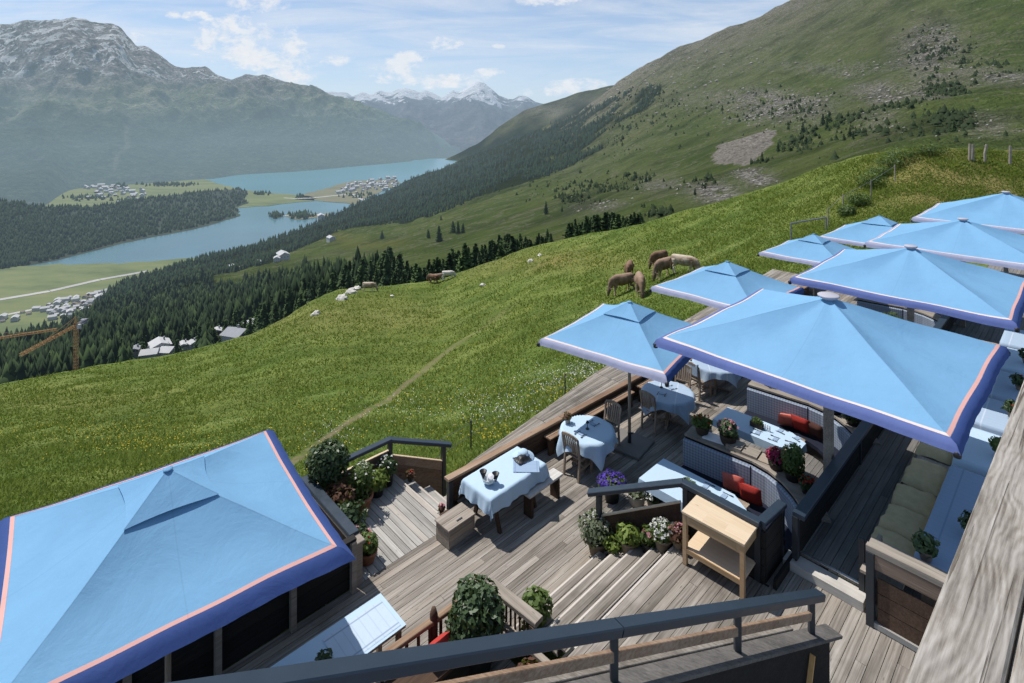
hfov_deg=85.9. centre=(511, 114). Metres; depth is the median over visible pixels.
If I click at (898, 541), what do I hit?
seat fleece
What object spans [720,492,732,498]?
place setting
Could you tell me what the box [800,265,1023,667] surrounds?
walkway
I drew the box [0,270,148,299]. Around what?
valley road
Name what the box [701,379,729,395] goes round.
round table
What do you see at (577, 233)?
conifer tree
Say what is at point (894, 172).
fence stake
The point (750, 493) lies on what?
cushion
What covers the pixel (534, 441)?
parapet
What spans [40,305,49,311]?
house
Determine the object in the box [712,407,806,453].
tablecloth
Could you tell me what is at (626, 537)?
potted plant
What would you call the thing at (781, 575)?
retaining wall
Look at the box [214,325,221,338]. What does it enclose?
chalet
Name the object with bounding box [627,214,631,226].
conifer tree
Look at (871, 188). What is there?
fence stake
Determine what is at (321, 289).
conifer tree
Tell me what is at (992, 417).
tablecloth
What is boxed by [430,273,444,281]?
cow
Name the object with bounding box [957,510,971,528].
potted plant
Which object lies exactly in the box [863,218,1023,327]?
umbrella
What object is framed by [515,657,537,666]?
potted plant
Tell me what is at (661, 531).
potted plant
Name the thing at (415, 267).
conifer tree
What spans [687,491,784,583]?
rail boards
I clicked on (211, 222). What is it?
forested hill
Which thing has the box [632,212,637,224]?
conifer tree
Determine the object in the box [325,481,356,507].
potted plant
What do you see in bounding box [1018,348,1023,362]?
potted plant
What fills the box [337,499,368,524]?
potted plant
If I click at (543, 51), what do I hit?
sky
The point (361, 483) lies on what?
potted plant
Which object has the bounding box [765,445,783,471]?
potted plant
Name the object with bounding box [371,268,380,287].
conifer tree
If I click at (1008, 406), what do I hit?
potted plant
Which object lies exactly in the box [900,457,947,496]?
seat fleece
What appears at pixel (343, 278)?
conifer tree
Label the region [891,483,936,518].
seat fleece
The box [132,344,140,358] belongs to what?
chalet
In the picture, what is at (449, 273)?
cow
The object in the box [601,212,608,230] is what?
conifer tree
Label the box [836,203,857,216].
shrub
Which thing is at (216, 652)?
dark fence
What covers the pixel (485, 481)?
glass bowl
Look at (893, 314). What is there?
potted plant
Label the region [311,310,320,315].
boulder
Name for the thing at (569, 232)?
conifer tree
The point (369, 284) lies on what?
cow
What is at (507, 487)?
tablecloth
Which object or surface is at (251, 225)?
lake water
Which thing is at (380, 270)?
conifer tree
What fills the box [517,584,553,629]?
laurel bush
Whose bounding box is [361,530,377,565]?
potted plant
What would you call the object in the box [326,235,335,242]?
house
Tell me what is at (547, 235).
conifer tree
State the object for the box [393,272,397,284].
conifer tree
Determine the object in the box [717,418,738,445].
potted plant
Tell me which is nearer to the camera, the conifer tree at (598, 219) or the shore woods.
the conifer tree at (598, 219)
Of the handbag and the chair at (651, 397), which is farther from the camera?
the chair at (651, 397)
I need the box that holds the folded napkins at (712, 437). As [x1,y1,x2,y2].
[702,432,722,444]
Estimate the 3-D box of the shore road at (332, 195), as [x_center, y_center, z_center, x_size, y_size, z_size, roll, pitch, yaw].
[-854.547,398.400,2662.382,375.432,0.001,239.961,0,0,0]
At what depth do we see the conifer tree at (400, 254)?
277.36 m
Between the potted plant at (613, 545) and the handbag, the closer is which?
the potted plant at (613, 545)
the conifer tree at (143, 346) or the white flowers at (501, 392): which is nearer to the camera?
the white flowers at (501, 392)
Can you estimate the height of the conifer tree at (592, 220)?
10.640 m
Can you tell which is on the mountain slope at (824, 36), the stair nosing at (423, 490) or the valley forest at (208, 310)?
the valley forest at (208, 310)
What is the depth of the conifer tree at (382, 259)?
292.82 m
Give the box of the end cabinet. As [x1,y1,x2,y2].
[859,534,947,651]
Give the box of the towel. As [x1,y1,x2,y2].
[687,360,697,376]
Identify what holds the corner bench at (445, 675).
on the dining deck at (546, 547)
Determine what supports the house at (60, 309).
on the valley plain
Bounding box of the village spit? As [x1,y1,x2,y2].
[298,179,399,203]
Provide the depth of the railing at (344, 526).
9.43 m
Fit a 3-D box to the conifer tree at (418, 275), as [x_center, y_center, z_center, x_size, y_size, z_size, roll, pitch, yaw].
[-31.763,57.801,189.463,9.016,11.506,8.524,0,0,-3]
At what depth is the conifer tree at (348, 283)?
262.86 m
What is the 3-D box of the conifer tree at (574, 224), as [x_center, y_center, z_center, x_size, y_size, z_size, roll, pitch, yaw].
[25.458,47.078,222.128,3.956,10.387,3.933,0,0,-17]
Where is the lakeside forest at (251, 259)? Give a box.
[102,83,660,297]
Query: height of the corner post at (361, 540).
0.710 m
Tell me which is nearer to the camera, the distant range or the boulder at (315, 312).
the boulder at (315, 312)
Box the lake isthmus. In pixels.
[45,179,315,207]
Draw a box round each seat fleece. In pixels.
[871,526,915,555]
[878,504,927,540]
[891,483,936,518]
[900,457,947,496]
[913,441,952,464]
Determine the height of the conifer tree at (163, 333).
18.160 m
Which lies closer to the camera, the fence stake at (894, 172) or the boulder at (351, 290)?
the fence stake at (894, 172)
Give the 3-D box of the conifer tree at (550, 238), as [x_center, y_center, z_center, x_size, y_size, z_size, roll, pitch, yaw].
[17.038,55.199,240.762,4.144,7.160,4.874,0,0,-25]
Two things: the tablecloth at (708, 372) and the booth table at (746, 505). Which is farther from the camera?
the tablecloth at (708, 372)
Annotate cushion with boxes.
[430,631,449,643]
[722,471,743,492]
[738,482,762,505]
[777,413,792,426]
[791,414,809,433]
[808,421,822,439]
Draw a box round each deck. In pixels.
[222,289,857,682]
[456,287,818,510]
[468,269,801,463]
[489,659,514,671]
[568,540,1009,682]
[663,438,822,530]
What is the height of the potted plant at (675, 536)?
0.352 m
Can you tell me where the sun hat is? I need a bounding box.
[512,448,533,462]
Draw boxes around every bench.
[384,635,470,682]
[523,468,562,518]
[544,390,634,455]
[635,358,691,401]
[681,426,830,571]
[744,380,880,463]
[857,297,956,326]
[860,340,998,605]
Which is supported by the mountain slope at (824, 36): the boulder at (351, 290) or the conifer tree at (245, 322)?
the conifer tree at (245, 322)
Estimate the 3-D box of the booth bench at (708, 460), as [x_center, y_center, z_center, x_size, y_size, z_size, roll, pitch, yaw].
[4.437,7.048,10.261,1.264,0.905,3.046,0,0,-30]
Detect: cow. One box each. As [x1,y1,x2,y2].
[362,282,377,290]
[426,274,437,283]
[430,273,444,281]
[441,270,455,278]
[607,272,634,295]
[624,260,633,272]
[634,271,646,298]
[648,250,667,268]
[652,256,673,280]
[670,254,701,272]
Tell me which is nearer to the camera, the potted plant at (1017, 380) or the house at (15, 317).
the potted plant at (1017, 380)
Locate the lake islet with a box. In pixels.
[286,213,328,218]
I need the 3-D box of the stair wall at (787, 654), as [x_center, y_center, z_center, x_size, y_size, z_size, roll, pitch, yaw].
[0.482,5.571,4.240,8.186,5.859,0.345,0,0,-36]
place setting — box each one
[702,482,714,490]
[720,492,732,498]
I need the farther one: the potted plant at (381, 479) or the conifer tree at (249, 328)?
the conifer tree at (249, 328)
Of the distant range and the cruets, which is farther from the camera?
the distant range
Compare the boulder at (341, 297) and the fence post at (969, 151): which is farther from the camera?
the boulder at (341, 297)
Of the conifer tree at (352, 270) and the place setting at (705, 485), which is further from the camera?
the conifer tree at (352, 270)
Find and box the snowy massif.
[0,17,460,204]
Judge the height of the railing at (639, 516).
1.585 m
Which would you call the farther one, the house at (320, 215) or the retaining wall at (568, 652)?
the house at (320, 215)
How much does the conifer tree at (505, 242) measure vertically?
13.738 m
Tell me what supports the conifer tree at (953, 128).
on the mountain slope at (824, 36)
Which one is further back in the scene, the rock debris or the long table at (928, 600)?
the rock debris
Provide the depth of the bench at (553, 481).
10.48 m
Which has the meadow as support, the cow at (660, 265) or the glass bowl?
the cow at (660, 265)
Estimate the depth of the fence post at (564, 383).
18.61 m
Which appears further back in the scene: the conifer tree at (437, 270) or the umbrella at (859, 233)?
the conifer tree at (437, 270)
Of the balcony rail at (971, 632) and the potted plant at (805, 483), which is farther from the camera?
the potted plant at (805, 483)
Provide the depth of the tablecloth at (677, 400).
13.14 m
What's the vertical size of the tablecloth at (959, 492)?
0.141 m
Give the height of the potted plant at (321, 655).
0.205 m
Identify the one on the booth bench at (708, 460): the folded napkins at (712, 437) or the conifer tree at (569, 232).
the folded napkins at (712, 437)
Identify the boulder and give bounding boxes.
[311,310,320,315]
[336,293,347,300]
[345,287,356,293]
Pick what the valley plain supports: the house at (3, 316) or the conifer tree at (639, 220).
the house at (3, 316)
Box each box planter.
[680,476,696,494]
[750,417,763,429]
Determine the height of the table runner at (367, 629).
0.004 m
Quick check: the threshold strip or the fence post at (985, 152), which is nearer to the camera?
the threshold strip
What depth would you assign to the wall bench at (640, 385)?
14.53 m
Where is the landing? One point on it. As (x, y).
(400, 522)
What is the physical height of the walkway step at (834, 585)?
0.123 m
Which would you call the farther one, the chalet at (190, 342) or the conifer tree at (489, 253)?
the chalet at (190, 342)
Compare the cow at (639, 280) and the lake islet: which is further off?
the lake islet
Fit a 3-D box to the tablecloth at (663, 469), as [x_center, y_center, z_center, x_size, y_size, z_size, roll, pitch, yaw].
[3.268,6.828,9.877,0.894,0.161,1.785,0,0,-44]
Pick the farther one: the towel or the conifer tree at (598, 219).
the conifer tree at (598, 219)
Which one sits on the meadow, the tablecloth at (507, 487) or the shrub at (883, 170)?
the shrub at (883, 170)
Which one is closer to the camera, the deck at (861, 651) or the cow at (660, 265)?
the deck at (861, 651)
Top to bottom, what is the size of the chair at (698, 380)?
0.954 m
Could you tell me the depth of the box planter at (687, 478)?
9.89 m
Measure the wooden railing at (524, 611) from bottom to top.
0.735 m
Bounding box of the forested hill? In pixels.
[0,190,248,268]
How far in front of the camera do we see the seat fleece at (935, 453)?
10.04 m
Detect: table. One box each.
[369,626,405,652]
[473,496,536,533]
[573,442,605,473]
[654,402,688,429]
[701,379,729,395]
[738,498,749,509]
[921,593,936,606]
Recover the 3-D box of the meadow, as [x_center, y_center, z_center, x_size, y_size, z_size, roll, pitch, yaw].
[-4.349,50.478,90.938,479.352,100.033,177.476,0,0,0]
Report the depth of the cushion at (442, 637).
7.13 m
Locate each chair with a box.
[561,431,592,483]
[604,400,621,455]
[639,390,666,434]
[675,364,691,388]
[687,362,711,400]
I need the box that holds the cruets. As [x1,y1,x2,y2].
[764,424,770,431]
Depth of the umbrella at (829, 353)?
8.70 m
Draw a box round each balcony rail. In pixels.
[905,381,1023,682]
[1010,616,1023,682]
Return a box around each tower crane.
[0,328,56,338]
[19,316,87,370]
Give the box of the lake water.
[30,159,456,265]
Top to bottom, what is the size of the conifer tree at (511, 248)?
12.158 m
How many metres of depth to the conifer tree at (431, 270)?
205.38 m
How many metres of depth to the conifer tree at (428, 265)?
223.41 m
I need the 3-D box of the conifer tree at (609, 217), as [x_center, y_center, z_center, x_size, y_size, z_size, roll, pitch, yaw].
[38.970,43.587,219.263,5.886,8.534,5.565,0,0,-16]
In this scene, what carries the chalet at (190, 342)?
on the mountain slope at (824, 36)
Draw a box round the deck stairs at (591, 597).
[516,546,662,656]
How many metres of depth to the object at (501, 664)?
7.50 m
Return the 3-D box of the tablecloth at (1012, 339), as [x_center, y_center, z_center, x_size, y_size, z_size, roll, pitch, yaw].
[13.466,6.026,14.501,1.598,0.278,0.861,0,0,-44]
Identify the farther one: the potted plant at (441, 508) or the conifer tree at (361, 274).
the conifer tree at (361, 274)
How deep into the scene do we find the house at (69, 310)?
1099.27 m
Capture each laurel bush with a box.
[444,573,506,675]
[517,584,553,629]
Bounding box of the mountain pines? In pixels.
[498,18,1023,216]
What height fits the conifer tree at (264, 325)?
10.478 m
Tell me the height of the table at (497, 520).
0.752 m
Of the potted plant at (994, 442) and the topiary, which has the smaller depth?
the potted plant at (994, 442)
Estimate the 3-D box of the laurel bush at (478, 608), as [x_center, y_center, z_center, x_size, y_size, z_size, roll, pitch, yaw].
[-0.496,6.921,7.519,0.839,1.157,0.793,0,0,5]
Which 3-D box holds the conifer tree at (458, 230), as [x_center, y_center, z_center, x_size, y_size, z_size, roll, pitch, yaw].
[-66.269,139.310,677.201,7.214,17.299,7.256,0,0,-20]
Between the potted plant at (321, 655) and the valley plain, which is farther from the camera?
the valley plain
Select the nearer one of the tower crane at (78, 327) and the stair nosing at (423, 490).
the stair nosing at (423, 490)
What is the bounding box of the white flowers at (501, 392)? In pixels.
[309,359,603,448]
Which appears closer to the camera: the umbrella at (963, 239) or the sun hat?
the sun hat
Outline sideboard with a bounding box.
[682,495,756,598]
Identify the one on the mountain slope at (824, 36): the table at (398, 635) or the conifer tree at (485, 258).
the conifer tree at (485, 258)
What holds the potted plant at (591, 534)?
on the dining deck at (546, 547)
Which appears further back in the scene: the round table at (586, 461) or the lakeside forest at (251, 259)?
the lakeside forest at (251, 259)
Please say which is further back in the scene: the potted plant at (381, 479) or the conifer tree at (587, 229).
the conifer tree at (587, 229)
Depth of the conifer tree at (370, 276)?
280.44 m
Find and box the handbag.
[513,454,531,464]
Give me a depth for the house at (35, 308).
1119.61 m
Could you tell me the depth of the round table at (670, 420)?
13.36 m
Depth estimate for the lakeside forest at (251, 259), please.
1694.33 m
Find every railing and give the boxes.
[167,588,825,682]
[301,474,358,539]
[315,436,451,496]
[380,599,456,682]
[488,578,549,662]
[587,478,786,581]
[792,315,957,568]
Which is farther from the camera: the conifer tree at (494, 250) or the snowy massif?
the snowy massif
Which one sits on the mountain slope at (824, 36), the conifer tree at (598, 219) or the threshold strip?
the conifer tree at (598, 219)
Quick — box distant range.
[327,82,541,151]
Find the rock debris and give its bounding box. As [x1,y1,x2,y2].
[574,10,1023,211]
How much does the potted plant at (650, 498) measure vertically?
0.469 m
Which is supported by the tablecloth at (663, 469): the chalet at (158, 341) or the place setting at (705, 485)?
the place setting at (705, 485)
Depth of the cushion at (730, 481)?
10.40 m
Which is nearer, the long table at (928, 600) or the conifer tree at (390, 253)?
the long table at (928, 600)
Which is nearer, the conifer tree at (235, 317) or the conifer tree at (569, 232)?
the conifer tree at (569, 232)
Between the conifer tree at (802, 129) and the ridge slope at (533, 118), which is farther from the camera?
the ridge slope at (533, 118)
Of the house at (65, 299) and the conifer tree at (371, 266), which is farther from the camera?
the house at (65, 299)
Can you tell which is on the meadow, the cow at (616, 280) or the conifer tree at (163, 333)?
the cow at (616, 280)
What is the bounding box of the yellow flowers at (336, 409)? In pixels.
[9,239,778,470]
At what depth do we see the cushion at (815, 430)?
12.14 m
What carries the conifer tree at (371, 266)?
on the mountain slope at (824, 36)
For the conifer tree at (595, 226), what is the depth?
184.86 m
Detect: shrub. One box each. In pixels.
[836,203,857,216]
[844,192,873,207]
[854,171,888,188]
[865,165,892,176]
[870,154,910,168]
[879,146,929,161]
[909,143,949,154]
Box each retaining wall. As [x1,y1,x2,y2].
[561,539,768,657]
[773,265,988,590]
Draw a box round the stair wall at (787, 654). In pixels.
[524,624,842,682]
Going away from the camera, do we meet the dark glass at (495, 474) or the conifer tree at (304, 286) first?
the dark glass at (495, 474)
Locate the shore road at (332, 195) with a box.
[294,194,362,199]
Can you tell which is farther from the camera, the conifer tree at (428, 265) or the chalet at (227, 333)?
the chalet at (227, 333)
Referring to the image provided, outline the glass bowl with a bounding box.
[482,472,495,484]
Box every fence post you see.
[470,420,471,449]
[564,373,565,394]
[968,144,970,160]
[971,144,974,160]
[983,144,987,162]
[1008,146,1011,164]
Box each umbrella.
[0,429,354,682]
[537,301,690,460]
[649,261,805,378]
[653,289,1010,470]
[757,234,856,295]
[788,244,1023,332]
[820,215,897,248]
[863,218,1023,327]
[911,191,1023,273]
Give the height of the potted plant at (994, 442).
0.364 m
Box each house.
[0,313,7,319]
[10,314,19,321]
[32,306,41,310]
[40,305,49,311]
[47,314,57,320]
[53,300,61,305]
[57,306,65,312]
[61,296,70,301]
[66,308,73,314]
[71,297,78,301]
[273,255,279,262]
[276,250,289,260]
[317,213,324,220]
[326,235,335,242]
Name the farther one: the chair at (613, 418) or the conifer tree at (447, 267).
the conifer tree at (447, 267)
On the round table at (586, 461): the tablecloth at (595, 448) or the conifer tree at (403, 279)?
the tablecloth at (595, 448)
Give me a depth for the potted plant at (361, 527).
9.49 m
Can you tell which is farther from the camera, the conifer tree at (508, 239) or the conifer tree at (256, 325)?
the conifer tree at (256, 325)
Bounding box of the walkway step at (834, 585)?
[783,550,865,611]
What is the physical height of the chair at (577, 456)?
0.954 m
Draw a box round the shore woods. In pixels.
[62,181,371,218]
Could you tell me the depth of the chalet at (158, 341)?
322.59 m
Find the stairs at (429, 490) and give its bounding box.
[401,479,445,513]
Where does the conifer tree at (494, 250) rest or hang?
on the mountain slope at (824, 36)
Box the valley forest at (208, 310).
[0,246,391,383]
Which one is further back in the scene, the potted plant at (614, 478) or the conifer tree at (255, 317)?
the conifer tree at (255, 317)
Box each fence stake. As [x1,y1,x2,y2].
[827,208,828,225]
[870,180,871,198]
[894,165,895,180]
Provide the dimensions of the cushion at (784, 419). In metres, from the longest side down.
0.420 x 0.360 x 0.154 m
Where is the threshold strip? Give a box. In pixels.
[800,551,858,583]
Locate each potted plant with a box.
[314,647,332,660]
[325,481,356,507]
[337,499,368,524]
[346,460,376,513]
[353,461,367,475]
[353,520,370,534]
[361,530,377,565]
[371,467,389,497]
[375,454,397,487]
[405,469,415,481]
[438,502,445,513]
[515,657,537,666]
[562,411,571,423]
[577,508,614,555]
[596,468,626,504]
[603,533,622,554]
[615,521,640,554]
[628,491,645,507]
[637,523,655,553]
[642,491,663,505]
[649,516,674,552]
[668,521,689,549]
[691,412,712,435]
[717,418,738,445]
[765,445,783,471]
[780,443,804,483]
[798,474,814,494]
[841,413,861,426]
[881,311,903,319]
[911,527,940,562]
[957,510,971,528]
[988,435,1000,451]
[1000,398,1015,416]
[1008,372,1023,389]
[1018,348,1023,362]
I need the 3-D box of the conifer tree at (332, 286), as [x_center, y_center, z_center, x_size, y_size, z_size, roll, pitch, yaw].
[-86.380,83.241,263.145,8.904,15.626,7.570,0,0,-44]
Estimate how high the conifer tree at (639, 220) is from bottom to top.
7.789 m
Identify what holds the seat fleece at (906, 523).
on the bench at (894, 582)
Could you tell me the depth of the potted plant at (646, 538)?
8.86 m
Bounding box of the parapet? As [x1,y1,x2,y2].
[444,286,808,509]
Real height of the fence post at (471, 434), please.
1.180 m
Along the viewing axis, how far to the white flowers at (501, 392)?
22.39 m
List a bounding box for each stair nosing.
[394,474,445,512]
[513,546,673,648]
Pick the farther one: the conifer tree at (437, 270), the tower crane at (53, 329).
the tower crane at (53, 329)
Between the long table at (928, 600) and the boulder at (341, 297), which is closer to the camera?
the long table at (928, 600)
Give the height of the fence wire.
2.521 m
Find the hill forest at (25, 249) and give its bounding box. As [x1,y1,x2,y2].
[0,187,247,268]
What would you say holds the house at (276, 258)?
on the mountain slope at (824, 36)
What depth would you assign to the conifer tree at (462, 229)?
673.21 m
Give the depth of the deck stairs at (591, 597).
8.32 m
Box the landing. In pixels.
[360,475,439,580]
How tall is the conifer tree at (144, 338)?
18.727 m
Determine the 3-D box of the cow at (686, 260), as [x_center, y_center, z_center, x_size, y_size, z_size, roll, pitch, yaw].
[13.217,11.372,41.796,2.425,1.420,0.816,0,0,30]
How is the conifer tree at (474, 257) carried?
on the mountain slope at (824, 36)
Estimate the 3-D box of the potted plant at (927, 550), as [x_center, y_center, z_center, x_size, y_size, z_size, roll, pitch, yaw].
[5.481,5.697,7.282,0.328,0.366,0.318,0,0,24]
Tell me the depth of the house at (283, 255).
1042.71 m
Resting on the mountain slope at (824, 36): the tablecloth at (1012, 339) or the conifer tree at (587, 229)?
the conifer tree at (587, 229)
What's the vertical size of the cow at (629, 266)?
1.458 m
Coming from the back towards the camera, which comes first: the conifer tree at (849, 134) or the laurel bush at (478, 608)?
the conifer tree at (849, 134)
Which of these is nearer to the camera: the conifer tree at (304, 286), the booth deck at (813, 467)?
the booth deck at (813, 467)
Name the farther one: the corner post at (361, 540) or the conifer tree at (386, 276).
the conifer tree at (386, 276)
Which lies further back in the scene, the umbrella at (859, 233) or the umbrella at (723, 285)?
the umbrella at (859, 233)
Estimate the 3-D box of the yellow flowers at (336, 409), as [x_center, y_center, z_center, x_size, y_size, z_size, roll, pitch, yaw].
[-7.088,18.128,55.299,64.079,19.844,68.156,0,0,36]
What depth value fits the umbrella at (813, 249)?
20.00 m
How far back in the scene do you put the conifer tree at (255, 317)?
321.80 m
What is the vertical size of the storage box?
0.352 m
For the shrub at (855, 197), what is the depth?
41.88 m
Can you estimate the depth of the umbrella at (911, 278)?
12.60 m
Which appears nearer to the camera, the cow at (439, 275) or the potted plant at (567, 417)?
the potted plant at (567, 417)
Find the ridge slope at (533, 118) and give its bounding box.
[445,85,613,160]
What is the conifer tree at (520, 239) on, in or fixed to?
on the mountain slope at (824, 36)
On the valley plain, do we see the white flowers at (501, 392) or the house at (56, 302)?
the house at (56, 302)
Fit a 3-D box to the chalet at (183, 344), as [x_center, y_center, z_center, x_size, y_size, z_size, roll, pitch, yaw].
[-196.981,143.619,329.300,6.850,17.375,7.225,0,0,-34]
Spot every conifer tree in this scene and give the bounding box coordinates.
[137,332,147,356]
[137,342,146,358]
[160,328,166,337]
[173,341,179,353]
[182,324,191,340]
[191,326,201,349]
[212,329,218,343]
[216,319,228,342]
[230,311,240,326]
[240,316,247,327]
[244,317,254,335]
[252,309,259,328]
[253,314,260,331]
[254,303,269,332]
[262,318,267,328]
[268,304,279,325]
[282,286,294,317]
[293,295,297,311]
[295,293,304,310]
[300,278,306,293]
[304,282,309,302]
[306,289,316,302]
[318,282,324,295]
[327,272,337,293]
[336,264,352,288]
[343,270,352,288]
[348,261,351,270]
[351,264,354,276]
[353,258,369,286]
[367,260,374,278]
[367,270,372,281]
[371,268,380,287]
[373,253,377,271]
[373,253,384,277]
[378,253,392,285]
[378,263,383,279]
[379,230,384,239]
[388,247,393,262]
[390,276,395,285]
[391,256,395,273]
[392,252,404,272]
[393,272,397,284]
[394,255,402,276]
[398,271,406,283]
[403,260,411,276]
[407,269,410,282]
[409,263,417,282]
[412,266,424,282]
[422,267,425,280]
[426,259,430,280]
[426,264,433,280]
[432,257,440,279]
[435,226,442,241]
[440,261,451,279]
[443,253,456,276]
[448,221,455,232]
[449,248,456,269]
[454,243,473,272]
[455,222,460,233]
[459,223,465,233]
[470,246,477,267]
[477,245,483,261]
[477,255,481,265]
[482,249,488,263]
[487,241,493,261]
[492,241,497,260]
[494,240,504,260]
[496,235,500,249]
[503,234,507,254]
[505,234,510,255]
[506,236,516,253]
[518,233,522,245]
[544,202,547,213]
[545,229,549,241]
[547,233,553,242]
[562,223,573,238]
[573,219,576,236]
[573,225,579,236]
[578,223,583,234]
[580,215,592,234]
[590,215,595,231]
[591,217,599,232]
[593,214,602,232]
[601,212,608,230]
[608,214,610,230]
[609,212,615,229]
[612,214,622,229]
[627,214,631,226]
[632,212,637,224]
[636,214,642,224]
[800,122,805,132]
[820,114,825,125]
[826,111,831,121]
[847,127,851,136]
[950,122,956,131]
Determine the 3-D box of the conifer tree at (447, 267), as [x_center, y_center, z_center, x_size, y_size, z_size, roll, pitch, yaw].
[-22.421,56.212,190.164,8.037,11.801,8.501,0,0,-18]
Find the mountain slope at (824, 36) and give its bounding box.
[100,0,1023,327]
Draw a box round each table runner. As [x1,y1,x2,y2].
[322,600,400,657]
[513,461,538,471]
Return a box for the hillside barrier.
[790,217,826,239]
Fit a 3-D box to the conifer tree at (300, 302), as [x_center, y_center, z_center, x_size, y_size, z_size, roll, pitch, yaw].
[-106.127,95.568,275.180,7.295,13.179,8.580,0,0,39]
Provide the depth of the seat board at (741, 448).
10.71 m
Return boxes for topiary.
[304,437,350,501]
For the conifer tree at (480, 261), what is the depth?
221.03 m
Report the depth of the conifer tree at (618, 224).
184.71 m
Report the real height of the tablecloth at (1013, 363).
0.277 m
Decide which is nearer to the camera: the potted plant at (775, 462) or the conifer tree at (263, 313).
the potted plant at (775, 462)
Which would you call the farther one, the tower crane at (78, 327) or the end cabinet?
the tower crane at (78, 327)
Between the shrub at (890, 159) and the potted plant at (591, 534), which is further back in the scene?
the shrub at (890, 159)
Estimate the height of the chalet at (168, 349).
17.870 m
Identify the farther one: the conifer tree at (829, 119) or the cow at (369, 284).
the conifer tree at (829, 119)
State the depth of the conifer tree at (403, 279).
189.88 m
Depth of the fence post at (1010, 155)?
47.30 m
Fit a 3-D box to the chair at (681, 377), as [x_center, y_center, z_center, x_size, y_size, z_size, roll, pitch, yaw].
[4.377,7.025,14.286,0.442,0.954,0.550,0,0,37]
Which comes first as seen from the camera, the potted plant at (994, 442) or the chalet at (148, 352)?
the potted plant at (994, 442)
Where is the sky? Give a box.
[0,0,789,103]
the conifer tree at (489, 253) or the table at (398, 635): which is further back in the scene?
the conifer tree at (489, 253)
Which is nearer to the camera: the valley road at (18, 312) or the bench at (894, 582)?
the bench at (894, 582)
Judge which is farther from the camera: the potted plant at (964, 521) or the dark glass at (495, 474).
the dark glass at (495, 474)
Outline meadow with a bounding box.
[0,148,1023,677]
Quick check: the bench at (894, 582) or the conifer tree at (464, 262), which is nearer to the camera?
the bench at (894, 582)
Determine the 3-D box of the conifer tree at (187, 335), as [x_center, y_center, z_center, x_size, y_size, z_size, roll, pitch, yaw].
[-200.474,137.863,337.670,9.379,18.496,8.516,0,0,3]
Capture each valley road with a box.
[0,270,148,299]
[8,309,31,314]
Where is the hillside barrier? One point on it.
(791, 223)
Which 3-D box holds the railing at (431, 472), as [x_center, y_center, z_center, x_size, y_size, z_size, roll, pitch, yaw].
[-2.626,7.673,11.294,2.983,1.855,0.408,0,0,-35]
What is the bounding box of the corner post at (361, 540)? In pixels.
[355,533,365,585]
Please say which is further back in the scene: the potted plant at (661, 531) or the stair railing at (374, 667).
the potted plant at (661, 531)
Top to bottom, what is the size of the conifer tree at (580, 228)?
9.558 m
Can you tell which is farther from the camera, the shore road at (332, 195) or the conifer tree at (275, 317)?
the shore road at (332, 195)
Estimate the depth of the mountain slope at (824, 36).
838.26 m
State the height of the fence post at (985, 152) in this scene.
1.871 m
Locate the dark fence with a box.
[115,534,356,682]
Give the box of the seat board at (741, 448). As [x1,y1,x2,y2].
[726,440,768,464]
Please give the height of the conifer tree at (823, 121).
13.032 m
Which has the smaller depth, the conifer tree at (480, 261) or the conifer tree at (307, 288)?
the conifer tree at (480, 261)
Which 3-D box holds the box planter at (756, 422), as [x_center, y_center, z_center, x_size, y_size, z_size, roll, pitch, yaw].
[5.293,6.637,11.876,0.176,0.214,0.278,0,0,-43]
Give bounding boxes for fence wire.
[437,365,593,457]
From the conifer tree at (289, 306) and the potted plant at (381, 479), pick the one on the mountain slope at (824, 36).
the conifer tree at (289, 306)
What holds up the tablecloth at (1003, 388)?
on the long table
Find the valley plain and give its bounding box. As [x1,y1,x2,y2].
[0,258,193,335]
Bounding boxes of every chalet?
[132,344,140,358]
[138,345,159,358]
[148,336,171,347]
[158,343,179,356]
[180,339,188,351]
[186,338,195,349]
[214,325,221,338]
[220,324,246,341]
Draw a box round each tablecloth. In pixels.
[271,593,405,666]
[459,446,549,519]
[556,415,617,470]
[638,458,745,511]
[641,381,695,424]
[692,359,741,387]
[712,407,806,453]
[914,465,985,572]
[952,427,1001,476]
[973,398,1008,435]
[988,370,1023,401]
[999,329,1023,349]
[1000,347,1023,375]
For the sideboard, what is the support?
on the deck at (861, 651)
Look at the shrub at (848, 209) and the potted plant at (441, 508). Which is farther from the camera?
the shrub at (848, 209)
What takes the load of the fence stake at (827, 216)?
on the meadow
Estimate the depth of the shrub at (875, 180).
45.86 m
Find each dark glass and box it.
[480,468,486,478]
[492,471,498,481]
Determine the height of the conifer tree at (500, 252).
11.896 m
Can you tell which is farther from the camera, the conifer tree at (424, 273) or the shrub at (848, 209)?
the conifer tree at (424, 273)
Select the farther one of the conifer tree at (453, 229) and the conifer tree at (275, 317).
the conifer tree at (453, 229)
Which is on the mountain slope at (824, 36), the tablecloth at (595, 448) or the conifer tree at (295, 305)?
the conifer tree at (295, 305)
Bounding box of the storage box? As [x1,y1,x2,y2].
[434,502,475,549]
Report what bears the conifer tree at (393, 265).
on the mountain slope at (824, 36)
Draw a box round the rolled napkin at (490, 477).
[487,473,493,485]
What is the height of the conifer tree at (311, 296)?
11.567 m
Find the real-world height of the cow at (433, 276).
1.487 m

